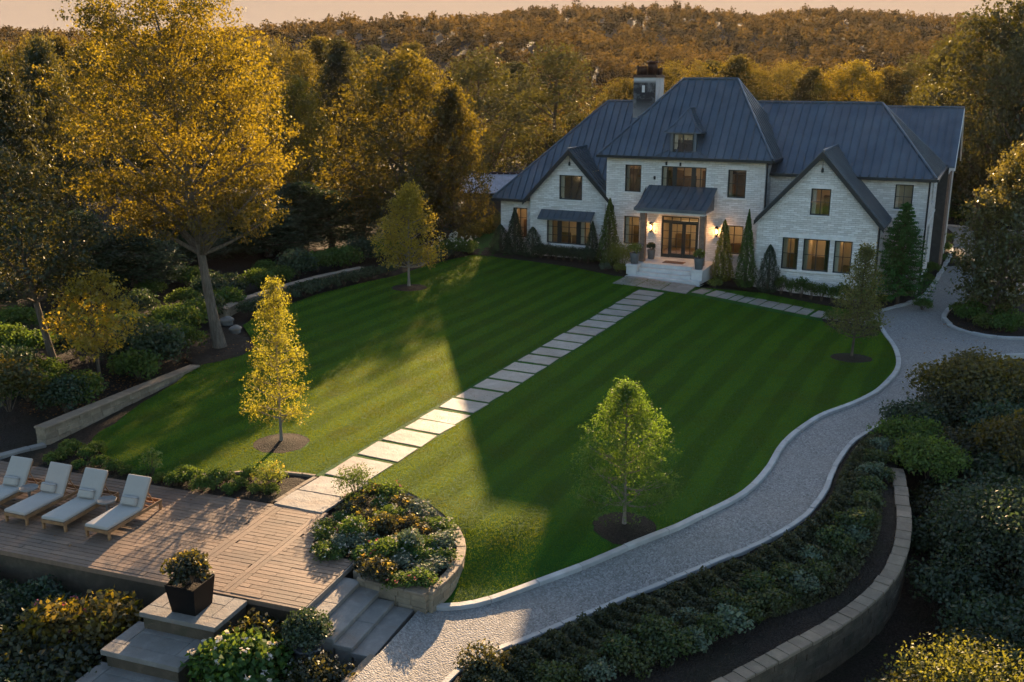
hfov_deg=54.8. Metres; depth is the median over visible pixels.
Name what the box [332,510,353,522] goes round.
bed plant
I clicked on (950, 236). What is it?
shrub
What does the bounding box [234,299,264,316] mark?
edging shrub
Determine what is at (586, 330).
stepping slab
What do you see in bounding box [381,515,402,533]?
bed plant
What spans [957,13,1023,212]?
broadleaf tree
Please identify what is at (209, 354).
planting bed
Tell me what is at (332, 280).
edging shrub
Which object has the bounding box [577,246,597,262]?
hedge shrub
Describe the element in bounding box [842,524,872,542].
border perennial
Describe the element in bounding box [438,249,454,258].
edging shrub
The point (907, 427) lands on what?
dark bush
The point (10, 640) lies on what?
shrub
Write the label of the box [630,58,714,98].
broadleaf tree
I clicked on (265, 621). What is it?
flowering bush
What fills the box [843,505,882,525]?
border perennial
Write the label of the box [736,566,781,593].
border perennial
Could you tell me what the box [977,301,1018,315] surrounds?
island plant
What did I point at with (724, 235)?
cypress
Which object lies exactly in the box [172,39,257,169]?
broadleaf tree
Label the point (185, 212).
maple tree
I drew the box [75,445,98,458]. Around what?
bed plant
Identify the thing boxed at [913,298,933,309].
shrub
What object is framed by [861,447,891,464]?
border perennial
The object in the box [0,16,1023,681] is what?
ground
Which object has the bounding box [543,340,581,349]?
stepping slab
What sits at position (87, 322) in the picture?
bank shrub
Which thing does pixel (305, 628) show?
shrub
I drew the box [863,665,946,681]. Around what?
slope shrub
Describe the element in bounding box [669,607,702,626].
border perennial
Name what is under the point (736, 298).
stepping slab
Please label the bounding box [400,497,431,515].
bed plant
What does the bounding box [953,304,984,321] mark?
island plant
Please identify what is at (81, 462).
bed plant
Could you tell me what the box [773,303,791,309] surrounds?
stepping slab
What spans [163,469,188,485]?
bed plant
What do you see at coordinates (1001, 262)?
island tree
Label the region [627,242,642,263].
potted plant
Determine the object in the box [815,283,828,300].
young shrub
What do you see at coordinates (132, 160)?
broadleaf tree
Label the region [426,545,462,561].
bed plant
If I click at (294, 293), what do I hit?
edging shrub
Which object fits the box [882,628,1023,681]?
pale bush
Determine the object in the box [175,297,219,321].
bank shrub
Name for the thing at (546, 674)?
border perennial
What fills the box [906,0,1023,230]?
broadleaf tree
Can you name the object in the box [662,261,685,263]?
door mat
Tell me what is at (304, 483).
kerb
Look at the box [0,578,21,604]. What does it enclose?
dark shrub
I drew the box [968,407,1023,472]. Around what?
amber bush
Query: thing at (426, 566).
bed plant
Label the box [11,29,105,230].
broadleaf tree
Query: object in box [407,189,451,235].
understory tree
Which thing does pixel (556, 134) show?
broadleaf tree
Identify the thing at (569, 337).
stepping slab
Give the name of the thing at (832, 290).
young shrub
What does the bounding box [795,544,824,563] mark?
border perennial
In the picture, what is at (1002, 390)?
slope shrub
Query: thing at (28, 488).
side table
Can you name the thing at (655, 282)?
stepping slab
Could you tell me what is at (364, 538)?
bed plant
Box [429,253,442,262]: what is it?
edging shrub
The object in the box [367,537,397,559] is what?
bed plant
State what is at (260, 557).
terrace
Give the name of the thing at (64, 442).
bed plant
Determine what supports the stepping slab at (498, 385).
on the lawn at (496, 575)
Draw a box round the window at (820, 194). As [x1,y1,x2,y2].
[808,184,833,217]
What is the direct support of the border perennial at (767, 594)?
on the planting bed at (722, 657)
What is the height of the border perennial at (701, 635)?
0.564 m
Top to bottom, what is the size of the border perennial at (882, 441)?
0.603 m
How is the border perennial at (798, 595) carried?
on the planting bed at (722, 657)
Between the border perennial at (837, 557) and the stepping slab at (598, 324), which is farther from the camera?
the stepping slab at (598, 324)
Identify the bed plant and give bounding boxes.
[41,451,65,463]
[55,446,74,460]
[58,438,78,446]
[63,440,85,453]
[70,458,88,469]
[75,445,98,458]
[85,440,107,452]
[88,454,110,466]
[101,459,124,471]
[117,464,134,474]
[130,467,150,475]
[152,471,168,482]
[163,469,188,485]
[174,464,197,472]
[180,467,203,482]
[188,476,209,491]
[194,468,227,490]
[220,469,237,482]
[220,482,237,495]
[230,475,250,489]
[239,466,263,480]
[247,482,265,493]
[262,482,280,494]
[273,470,286,480]
[309,524,340,541]
[309,539,333,553]
[310,516,338,533]
[311,541,347,562]
[323,533,355,552]
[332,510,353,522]
[334,500,362,515]
[337,513,369,537]
[341,492,360,501]
[341,530,379,550]
[347,494,369,509]
[348,543,374,562]
[352,507,381,524]
[352,553,389,575]
[355,554,397,584]
[359,536,393,554]
[362,483,384,500]
[362,521,383,535]
[365,510,390,521]
[366,511,398,535]
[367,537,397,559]
[369,494,395,511]
[373,480,407,499]
[378,570,413,590]
[380,504,406,517]
[380,535,408,556]
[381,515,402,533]
[382,493,416,515]
[384,549,420,568]
[391,526,424,549]
[395,537,420,556]
[396,513,419,528]
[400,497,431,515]
[401,566,442,588]
[404,560,440,578]
[407,521,435,536]
[407,545,437,562]
[413,506,439,517]
[415,534,444,553]
[418,515,436,526]
[419,553,453,569]
[425,529,462,550]
[426,515,456,533]
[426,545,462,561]
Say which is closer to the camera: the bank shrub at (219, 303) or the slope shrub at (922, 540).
the slope shrub at (922, 540)
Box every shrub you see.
[0,304,48,328]
[0,322,33,353]
[0,344,44,368]
[0,353,51,411]
[0,367,58,400]
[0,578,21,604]
[0,584,30,636]
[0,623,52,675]
[0,648,59,681]
[2,328,62,356]
[8,573,66,615]
[14,594,90,651]
[15,633,106,681]
[27,356,72,377]
[30,373,93,413]
[38,368,108,405]
[45,591,88,623]
[53,328,90,357]
[60,585,143,654]
[66,313,105,329]
[93,329,139,360]
[106,347,165,380]
[108,310,147,329]
[110,312,165,334]
[114,287,161,314]
[122,606,144,631]
[124,322,192,365]
[133,277,168,293]
[147,304,178,320]
[151,317,179,327]
[152,303,207,327]
[157,322,208,351]
[163,287,201,304]
[171,264,199,285]
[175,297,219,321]
[189,268,235,295]
[196,294,228,314]
[213,285,245,304]
[224,272,248,290]
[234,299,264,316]
[236,267,279,291]
[251,259,280,270]
[253,296,272,308]
[266,265,295,283]
[270,294,288,305]
[275,247,319,278]
[279,245,308,263]
[281,288,301,299]
[281,605,334,665]
[287,281,315,295]
[301,250,338,271]
[306,277,329,291]
[320,246,338,257]
[322,276,342,288]
[325,243,364,267]
[334,270,358,285]
[344,235,378,261]
[349,269,368,281]
[360,265,383,278]
[377,263,397,274]
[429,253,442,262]
[433,231,479,255]
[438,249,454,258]
[448,230,473,239]
[457,223,481,238]
[470,221,491,235]
[478,217,499,232]
[487,214,500,224]
[529,243,546,257]
[538,243,553,258]
[547,245,561,259]
[554,245,567,260]
[561,245,577,260]
[569,247,586,261]
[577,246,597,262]
[599,262,610,270]
[603,241,633,264]
[613,261,625,272]
[707,279,722,288]
[773,275,786,293]
[785,278,797,295]
[793,276,809,297]
[804,281,819,299]
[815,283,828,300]
[823,309,843,319]
[825,284,838,301]
[836,282,849,303]
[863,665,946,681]
[877,397,950,434]
[879,294,892,302]
[887,431,944,475]
[904,552,999,611]
[909,485,968,529]
[909,515,971,558]
[910,476,972,498]
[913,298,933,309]
[913,386,983,424]
[923,272,934,280]
[924,426,990,468]
[927,261,941,272]
[930,622,1022,680]
[931,587,1023,649]
[939,466,1023,521]
[944,241,952,251]
[946,233,955,242]
[948,208,961,220]
[952,397,1023,439]
[961,443,1023,483]
[962,591,1023,652]
[963,379,1023,408]
[975,670,1023,681]
[983,565,1023,609]
[983,640,1023,681]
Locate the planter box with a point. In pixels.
(189, 586)
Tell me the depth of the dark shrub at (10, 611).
22.50 m
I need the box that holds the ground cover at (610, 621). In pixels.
[458,408,975,681]
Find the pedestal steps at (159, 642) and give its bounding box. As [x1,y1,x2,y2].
[75,593,246,681]
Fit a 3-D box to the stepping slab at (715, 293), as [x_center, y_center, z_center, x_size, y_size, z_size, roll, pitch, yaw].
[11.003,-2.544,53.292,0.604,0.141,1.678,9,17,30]
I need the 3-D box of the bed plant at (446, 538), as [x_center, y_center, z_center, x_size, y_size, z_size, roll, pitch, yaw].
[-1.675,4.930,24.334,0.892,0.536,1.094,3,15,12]
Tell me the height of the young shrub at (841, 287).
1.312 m
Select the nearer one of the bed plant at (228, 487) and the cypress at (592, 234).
the bed plant at (228, 487)
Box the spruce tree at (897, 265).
[864,202,937,303]
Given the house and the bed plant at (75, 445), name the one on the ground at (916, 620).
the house
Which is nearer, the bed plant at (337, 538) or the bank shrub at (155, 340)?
the bed plant at (337, 538)
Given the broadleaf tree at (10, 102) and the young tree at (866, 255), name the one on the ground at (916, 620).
the broadleaf tree at (10, 102)
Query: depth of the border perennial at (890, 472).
27.93 m
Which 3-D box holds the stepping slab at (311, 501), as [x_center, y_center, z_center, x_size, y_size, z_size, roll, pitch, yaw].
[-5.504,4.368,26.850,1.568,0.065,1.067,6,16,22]
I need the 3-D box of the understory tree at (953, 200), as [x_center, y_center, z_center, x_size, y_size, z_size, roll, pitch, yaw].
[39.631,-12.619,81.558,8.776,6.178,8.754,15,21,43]
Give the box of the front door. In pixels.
[661,216,698,258]
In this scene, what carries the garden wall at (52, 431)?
on the ground at (916, 620)
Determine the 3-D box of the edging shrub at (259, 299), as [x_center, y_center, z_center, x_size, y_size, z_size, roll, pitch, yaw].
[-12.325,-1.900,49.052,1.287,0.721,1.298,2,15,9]
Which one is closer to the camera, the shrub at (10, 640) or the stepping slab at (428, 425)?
the shrub at (10, 640)
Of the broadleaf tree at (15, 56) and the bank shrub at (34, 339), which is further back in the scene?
the broadleaf tree at (15, 56)
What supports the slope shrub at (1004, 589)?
on the ground at (916, 620)
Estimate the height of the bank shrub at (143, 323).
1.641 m
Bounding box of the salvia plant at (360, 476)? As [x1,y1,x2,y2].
[330,462,379,496]
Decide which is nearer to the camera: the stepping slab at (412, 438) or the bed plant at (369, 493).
the bed plant at (369, 493)
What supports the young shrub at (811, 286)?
on the planting bed at (826, 300)
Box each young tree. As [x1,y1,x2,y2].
[41,266,146,391]
[239,275,314,440]
[367,179,447,285]
[564,378,688,526]
[824,240,893,355]
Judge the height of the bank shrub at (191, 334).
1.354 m
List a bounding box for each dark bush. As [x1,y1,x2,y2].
[865,413,948,442]
[887,433,973,482]
[914,478,1023,592]
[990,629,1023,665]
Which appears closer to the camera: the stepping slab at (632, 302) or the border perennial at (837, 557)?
the border perennial at (837, 557)
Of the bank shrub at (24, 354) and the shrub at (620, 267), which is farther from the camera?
the shrub at (620, 267)
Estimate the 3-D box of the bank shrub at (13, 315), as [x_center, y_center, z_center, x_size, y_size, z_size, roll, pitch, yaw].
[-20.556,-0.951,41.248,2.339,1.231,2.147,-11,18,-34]
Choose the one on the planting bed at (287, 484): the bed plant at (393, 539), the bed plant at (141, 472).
the bed plant at (141, 472)
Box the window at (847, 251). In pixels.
[824,241,852,273]
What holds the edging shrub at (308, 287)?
on the ground at (916, 620)
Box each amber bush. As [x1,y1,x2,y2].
[902,346,1023,409]
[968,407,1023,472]
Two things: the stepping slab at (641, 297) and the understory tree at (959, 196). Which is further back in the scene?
the understory tree at (959, 196)
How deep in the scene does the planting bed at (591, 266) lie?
61.47 m
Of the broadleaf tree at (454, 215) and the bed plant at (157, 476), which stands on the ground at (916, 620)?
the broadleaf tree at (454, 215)
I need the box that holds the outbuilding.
[461,172,519,223]
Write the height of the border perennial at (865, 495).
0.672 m
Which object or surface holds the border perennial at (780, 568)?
on the planting bed at (722, 657)
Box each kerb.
[0,442,46,460]
[194,470,316,477]
[274,476,317,501]
[341,654,375,681]
[436,325,900,610]
[442,353,1023,681]
[879,245,953,312]
[941,292,1023,339]
[948,224,1023,231]
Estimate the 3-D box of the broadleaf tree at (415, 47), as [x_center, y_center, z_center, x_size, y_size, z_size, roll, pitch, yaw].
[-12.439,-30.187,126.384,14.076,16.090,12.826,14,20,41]
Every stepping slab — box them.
[274,490,344,513]
[298,476,367,498]
[325,456,392,482]
[358,441,416,461]
[382,429,436,446]
[405,419,454,433]
[420,410,470,423]
[440,398,487,412]
[456,388,503,401]
[473,379,519,391]
[490,370,533,381]
[503,362,546,372]
[518,354,558,364]
[531,347,570,356]
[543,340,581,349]
[554,333,591,342]
[567,326,604,335]
[579,320,614,327]
[591,315,623,321]
[599,309,631,315]
[609,304,638,310]
[613,276,648,285]
[616,299,647,305]
[625,294,655,300]
[631,290,662,296]
[637,279,672,289]
[661,282,696,293]
[692,288,710,293]
[706,290,724,296]
[717,293,736,298]
[728,295,743,300]
[738,297,755,302]
[748,299,766,304]
[759,301,778,307]
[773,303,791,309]
[784,305,802,312]
[796,308,813,314]
[810,310,824,317]
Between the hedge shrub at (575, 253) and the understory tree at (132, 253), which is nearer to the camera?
the understory tree at (132, 253)
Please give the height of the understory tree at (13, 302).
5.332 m
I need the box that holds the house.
[491,61,964,299]
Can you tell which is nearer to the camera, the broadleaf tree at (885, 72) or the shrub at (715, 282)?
the shrub at (715, 282)
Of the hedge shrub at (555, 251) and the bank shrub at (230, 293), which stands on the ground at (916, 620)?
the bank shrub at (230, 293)
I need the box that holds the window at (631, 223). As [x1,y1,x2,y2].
[622,216,639,245]
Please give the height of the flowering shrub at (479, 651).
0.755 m
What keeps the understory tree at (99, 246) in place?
on the ground at (916, 620)
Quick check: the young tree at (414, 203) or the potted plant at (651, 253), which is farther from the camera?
the potted plant at (651, 253)
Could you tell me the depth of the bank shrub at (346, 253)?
59.58 m
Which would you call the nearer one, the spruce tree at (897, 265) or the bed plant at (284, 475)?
the bed plant at (284, 475)
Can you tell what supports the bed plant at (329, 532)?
in the raised planter
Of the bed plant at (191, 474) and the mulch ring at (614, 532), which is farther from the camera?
the bed plant at (191, 474)
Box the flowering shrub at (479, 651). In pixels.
[453,638,511,675]
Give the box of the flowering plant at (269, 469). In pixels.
[249,460,289,486]
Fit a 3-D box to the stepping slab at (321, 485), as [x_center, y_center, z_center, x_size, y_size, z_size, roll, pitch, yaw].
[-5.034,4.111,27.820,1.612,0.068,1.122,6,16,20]
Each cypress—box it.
[487,224,511,253]
[503,208,524,254]
[519,227,543,257]
[585,221,600,261]
[595,198,620,265]
[710,219,733,281]
[732,209,757,287]
[755,244,781,293]
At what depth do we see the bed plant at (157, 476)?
28.03 m
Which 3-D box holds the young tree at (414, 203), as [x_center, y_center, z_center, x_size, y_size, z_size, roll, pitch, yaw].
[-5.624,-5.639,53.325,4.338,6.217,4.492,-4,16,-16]
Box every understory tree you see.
[0,197,67,309]
[16,205,97,266]
[27,209,149,293]
[85,223,195,287]
[129,213,236,265]
[172,211,274,259]
[212,202,326,258]
[258,180,354,247]
[285,189,377,248]
[320,185,413,240]
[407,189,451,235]
[447,180,463,220]
[949,169,1009,222]
[950,164,972,207]
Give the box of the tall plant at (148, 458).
[138,448,162,476]
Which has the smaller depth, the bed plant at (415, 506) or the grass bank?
the bed plant at (415, 506)
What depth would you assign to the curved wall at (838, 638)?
22.06 m
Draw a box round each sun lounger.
[0,456,44,504]
[4,462,79,525]
[41,467,118,531]
[84,474,161,540]
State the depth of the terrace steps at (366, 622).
21.70 m
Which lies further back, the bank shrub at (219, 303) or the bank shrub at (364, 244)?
the bank shrub at (364, 244)
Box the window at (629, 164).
[623,161,643,193]
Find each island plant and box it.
[948,301,971,312]
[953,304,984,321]
[962,297,985,306]
[970,313,996,328]
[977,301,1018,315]
[985,313,1018,332]
[1000,310,1023,330]
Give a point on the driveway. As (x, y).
(420, 646)
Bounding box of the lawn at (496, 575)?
[92,255,895,611]
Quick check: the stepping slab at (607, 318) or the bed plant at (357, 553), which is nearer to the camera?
the bed plant at (357, 553)
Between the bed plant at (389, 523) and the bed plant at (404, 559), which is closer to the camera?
the bed plant at (404, 559)
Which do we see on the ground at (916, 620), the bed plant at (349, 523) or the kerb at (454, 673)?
the kerb at (454, 673)
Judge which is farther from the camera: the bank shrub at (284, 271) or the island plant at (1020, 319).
the bank shrub at (284, 271)
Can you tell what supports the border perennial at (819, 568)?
on the planting bed at (722, 657)
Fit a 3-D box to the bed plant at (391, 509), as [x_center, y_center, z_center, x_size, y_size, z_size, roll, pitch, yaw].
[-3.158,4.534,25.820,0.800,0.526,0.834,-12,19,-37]
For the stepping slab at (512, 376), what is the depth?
37.92 m
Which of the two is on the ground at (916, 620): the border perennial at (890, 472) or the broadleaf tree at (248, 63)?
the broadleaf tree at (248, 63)
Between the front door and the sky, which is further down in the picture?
the front door
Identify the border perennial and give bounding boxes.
[527,658,570,681]
[552,661,584,681]
[567,649,601,671]
[580,656,616,681]
[597,629,641,663]
[608,645,653,679]
[625,612,677,646]
[636,638,674,667]
[652,624,700,660]
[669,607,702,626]
[678,623,715,652]
[692,612,732,642]
[708,584,745,608]
[710,603,754,637]
[728,594,767,624]
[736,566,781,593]
[742,582,794,612]
[769,559,799,583]
[776,583,803,603]
[779,568,820,593]
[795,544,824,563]
[798,557,836,582]
[813,525,855,553]
[821,552,845,568]
[827,536,861,556]
[830,507,877,531]
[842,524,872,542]
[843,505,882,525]
[847,489,885,508]
[853,475,887,491]
[855,461,889,480]
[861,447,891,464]
[865,436,894,450]
[874,466,895,482]
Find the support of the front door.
in the house
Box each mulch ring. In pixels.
[253,433,309,452]
[392,284,426,290]
[593,512,656,544]
[830,353,871,362]
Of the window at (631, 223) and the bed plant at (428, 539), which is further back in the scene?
the window at (631, 223)
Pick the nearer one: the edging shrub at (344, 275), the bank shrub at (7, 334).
the bank shrub at (7, 334)
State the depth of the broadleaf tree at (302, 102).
71.86 m
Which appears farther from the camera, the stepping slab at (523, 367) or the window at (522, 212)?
the window at (522, 212)
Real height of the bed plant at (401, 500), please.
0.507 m
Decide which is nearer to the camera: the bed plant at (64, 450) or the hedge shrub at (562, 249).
the bed plant at (64, 450)
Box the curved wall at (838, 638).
[712,468,911,681]
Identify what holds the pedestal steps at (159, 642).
on the ground at (916, 620)
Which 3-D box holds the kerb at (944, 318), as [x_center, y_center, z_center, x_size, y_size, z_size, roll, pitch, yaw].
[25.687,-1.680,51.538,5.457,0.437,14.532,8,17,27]
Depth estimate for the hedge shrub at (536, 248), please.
62.41 m
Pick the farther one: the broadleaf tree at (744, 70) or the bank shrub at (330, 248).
the broadleaf tree at (744, 70)
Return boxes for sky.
[0,0,1023,33]
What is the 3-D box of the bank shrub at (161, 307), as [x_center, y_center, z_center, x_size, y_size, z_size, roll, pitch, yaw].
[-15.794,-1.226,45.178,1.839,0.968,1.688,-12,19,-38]
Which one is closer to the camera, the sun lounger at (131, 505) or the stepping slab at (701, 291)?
the sun lounger at (131, 505)
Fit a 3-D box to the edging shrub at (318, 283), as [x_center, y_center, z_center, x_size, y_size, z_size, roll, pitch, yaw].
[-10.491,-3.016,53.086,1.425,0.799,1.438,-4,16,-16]
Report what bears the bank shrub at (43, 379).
on the ground at (916, 620)
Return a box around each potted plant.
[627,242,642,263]
[646,242,655,258]
[692,248,705,269]
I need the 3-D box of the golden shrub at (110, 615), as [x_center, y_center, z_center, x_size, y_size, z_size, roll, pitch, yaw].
[-9.050,6.288,22.006,1.767,1.465,1.964,14,20,41]
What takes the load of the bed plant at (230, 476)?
on the planting bed at (287, 484)
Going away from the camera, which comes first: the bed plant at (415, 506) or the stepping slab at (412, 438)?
the bed plant at (415, 506)
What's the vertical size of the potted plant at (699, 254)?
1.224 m
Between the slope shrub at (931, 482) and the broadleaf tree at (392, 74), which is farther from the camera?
the broadleaf tree at (392, 74)
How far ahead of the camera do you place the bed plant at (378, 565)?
22.60 m
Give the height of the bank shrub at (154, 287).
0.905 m
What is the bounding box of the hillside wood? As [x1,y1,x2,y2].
[0,0,1023,158]
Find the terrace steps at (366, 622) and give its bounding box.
[306,562,413,677]
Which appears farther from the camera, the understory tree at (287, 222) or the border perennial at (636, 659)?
the understory tree at (287, 222)
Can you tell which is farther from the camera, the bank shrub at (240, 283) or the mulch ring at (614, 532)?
the bank shrub at (240, 283)
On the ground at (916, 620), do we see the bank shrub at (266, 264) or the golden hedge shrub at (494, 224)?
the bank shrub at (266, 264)
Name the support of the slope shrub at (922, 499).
on the ground at (916, 620)
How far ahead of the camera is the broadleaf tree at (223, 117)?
77.09 m
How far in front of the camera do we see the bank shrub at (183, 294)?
48.05 m
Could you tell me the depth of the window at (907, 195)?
54.70 m
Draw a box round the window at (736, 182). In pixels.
[725,166,748,199]
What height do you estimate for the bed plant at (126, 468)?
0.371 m
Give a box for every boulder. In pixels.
[219,316,233,325]
[229,325,241,333]
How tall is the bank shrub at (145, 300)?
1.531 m
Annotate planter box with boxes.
[159,547,214,615]
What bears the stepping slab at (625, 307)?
on the lawn at (496, 575)
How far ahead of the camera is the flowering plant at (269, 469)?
27.63 m
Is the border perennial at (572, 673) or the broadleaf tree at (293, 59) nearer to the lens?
the border perennial at (572, 673)
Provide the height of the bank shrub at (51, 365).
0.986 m
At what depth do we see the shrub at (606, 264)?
58.44 m
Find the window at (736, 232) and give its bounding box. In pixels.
[725,225,743,255]
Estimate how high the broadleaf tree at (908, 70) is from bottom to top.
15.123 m
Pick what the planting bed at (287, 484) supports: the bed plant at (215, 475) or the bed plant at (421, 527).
the bed plant at (215, 475)
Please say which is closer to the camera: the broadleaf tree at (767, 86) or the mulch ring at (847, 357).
the mulch ring at (847, 357)
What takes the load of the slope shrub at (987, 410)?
on the ground at (916, 620)
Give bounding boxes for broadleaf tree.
[0,31,88,179]
[0,50,80,262]
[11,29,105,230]
[26,33,111,168]
[42,39,163,222]
[84,35,166,143]
[119,47,222,195]
[167,59,277,187]
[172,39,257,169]
[227,35,274,161]
[241,35,327,182]
[249,74,340,200]
[290,34,350,156]
[296,34,389,212]
[310,48,488,246]
[336,43,414,178]
[375,40,456,152]
[407,81,499,237]
[425,45,539,179]
[472,60,562,160]
[487,39,614,169]
[586,76,633,113]
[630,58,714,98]
[694,59,723,76]
[712,54,777,100]
[745,59,812,100]
[783,65,829,100]
[806,58,905,104]
[855,66,919,104]
[886,52,962,105]
[899,33,983,157]
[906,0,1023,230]
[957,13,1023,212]
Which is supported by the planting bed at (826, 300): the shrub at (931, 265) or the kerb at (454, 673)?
the shrub at (931, 265)
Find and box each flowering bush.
[180,622,295,681]
[228,607,288,649]
[279,648,357,681]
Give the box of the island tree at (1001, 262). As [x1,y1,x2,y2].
[940,133,1023,315]
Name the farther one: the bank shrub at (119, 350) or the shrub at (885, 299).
the shrub at (885, 299)
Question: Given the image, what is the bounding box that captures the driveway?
[352,226,1023,681]
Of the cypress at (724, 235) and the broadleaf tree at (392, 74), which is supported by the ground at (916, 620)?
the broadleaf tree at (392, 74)
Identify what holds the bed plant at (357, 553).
in the raised planter
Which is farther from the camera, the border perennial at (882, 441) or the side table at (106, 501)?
the border perennial at (882, 441)
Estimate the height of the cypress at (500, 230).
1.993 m
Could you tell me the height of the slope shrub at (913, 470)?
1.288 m
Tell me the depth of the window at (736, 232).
59.36 m
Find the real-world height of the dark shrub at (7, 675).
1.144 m
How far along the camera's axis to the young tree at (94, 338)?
35.19 m
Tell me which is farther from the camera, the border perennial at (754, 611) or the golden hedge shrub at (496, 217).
the golden hedge shrub at (496, 217)
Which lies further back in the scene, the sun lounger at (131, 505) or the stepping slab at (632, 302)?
the stepping slab at (632, 302)
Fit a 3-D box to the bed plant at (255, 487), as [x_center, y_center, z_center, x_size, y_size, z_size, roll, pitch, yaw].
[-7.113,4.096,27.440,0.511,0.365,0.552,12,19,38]
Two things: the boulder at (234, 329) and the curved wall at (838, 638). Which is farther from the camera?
the boulder at (234, 329)
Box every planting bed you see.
[2,442,309,502]
[185,334,254,364]
[452,433,897,681]
[470,248,627,275]
[699,247,973,309]
[947,294,1023,335]
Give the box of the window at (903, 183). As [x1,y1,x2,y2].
[891,181,916,210]
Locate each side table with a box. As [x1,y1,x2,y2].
[18,484,38,496]
[96,495,116,510]
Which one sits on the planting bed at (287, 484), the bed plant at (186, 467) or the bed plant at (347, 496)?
the bed plant at (186, 467)
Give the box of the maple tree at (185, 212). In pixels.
[29,0,309,348]
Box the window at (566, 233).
[545,220,590,247]
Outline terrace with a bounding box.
[0,461,354,648]
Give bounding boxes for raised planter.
[312,482,465,614]
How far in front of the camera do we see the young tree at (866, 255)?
39.90 m
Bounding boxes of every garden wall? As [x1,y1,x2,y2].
[34,364,199,444]
[219,266,363,318]
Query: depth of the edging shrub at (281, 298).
49.84 m
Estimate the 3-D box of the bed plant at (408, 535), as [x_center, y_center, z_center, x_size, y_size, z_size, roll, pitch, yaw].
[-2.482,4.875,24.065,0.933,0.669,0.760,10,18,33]
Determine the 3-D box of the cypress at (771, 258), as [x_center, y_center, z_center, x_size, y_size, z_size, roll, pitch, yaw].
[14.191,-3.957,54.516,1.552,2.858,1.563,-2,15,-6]
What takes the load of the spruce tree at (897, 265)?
on the planting bed at (826, 300)
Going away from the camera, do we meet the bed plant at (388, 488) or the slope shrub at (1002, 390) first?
the bed plant at (388, 488)
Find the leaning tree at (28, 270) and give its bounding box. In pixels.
[0,145,112,375]
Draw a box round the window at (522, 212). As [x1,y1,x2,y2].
[513,207,526,238]
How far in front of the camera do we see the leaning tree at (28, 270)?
35.41 m
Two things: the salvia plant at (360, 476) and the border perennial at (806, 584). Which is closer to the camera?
the border perennial at (806, 584)
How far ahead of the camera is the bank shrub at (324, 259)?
58.31 m
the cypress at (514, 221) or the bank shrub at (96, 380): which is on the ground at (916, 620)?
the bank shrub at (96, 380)
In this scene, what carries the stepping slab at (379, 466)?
on the lawn at (496, 575)
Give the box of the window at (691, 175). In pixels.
[659,162,708,187]
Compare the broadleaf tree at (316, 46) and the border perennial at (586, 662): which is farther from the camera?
the broadleaf tree at (316, 46)
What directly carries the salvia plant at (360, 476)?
on the raised planter
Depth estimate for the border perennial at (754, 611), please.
21.82 m
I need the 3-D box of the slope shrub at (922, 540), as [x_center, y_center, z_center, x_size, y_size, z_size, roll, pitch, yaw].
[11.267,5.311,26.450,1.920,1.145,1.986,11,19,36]
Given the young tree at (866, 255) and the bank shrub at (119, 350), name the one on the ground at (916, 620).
the bank shrub at (119, 350)
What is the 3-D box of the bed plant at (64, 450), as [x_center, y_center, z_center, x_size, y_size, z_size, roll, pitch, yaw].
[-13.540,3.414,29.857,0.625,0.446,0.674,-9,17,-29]
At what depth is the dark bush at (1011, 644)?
21.08 m
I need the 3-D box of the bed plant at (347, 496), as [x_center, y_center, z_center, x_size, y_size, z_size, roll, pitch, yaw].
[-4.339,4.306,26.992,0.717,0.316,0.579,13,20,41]
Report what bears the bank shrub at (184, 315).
on the ground at (916, 620)
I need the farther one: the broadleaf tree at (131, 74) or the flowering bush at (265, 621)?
the broadleaf tree at (131, 74)
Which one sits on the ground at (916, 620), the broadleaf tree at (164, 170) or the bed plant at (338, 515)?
the broadleaf tree at (164, 170)
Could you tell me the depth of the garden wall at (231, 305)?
50.57 m
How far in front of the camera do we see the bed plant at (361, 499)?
26.48 m
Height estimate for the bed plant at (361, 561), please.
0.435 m
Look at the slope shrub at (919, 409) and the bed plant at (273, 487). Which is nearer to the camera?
the bed plant at (273, 487)
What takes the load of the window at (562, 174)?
in the house
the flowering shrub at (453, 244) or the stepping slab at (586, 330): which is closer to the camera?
the stepping slab at (586, 330)
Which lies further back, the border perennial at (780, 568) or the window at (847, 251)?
the window at (847, 251)
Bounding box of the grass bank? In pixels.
[457,228,506,256]
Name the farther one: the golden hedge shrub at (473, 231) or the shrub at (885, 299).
the golden hedge shrub at (473, 231)
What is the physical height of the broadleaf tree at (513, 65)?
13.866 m
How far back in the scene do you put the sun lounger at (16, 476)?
27.00 m
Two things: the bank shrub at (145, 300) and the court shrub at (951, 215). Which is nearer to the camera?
the bank shrub at (145, 300)
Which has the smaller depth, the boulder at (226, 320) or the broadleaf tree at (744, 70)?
the boulder at (226, 320)
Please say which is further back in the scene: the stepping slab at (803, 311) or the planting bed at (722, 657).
the stepping slab at (803, 311)
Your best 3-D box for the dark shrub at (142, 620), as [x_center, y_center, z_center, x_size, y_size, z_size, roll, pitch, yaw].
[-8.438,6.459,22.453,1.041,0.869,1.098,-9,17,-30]

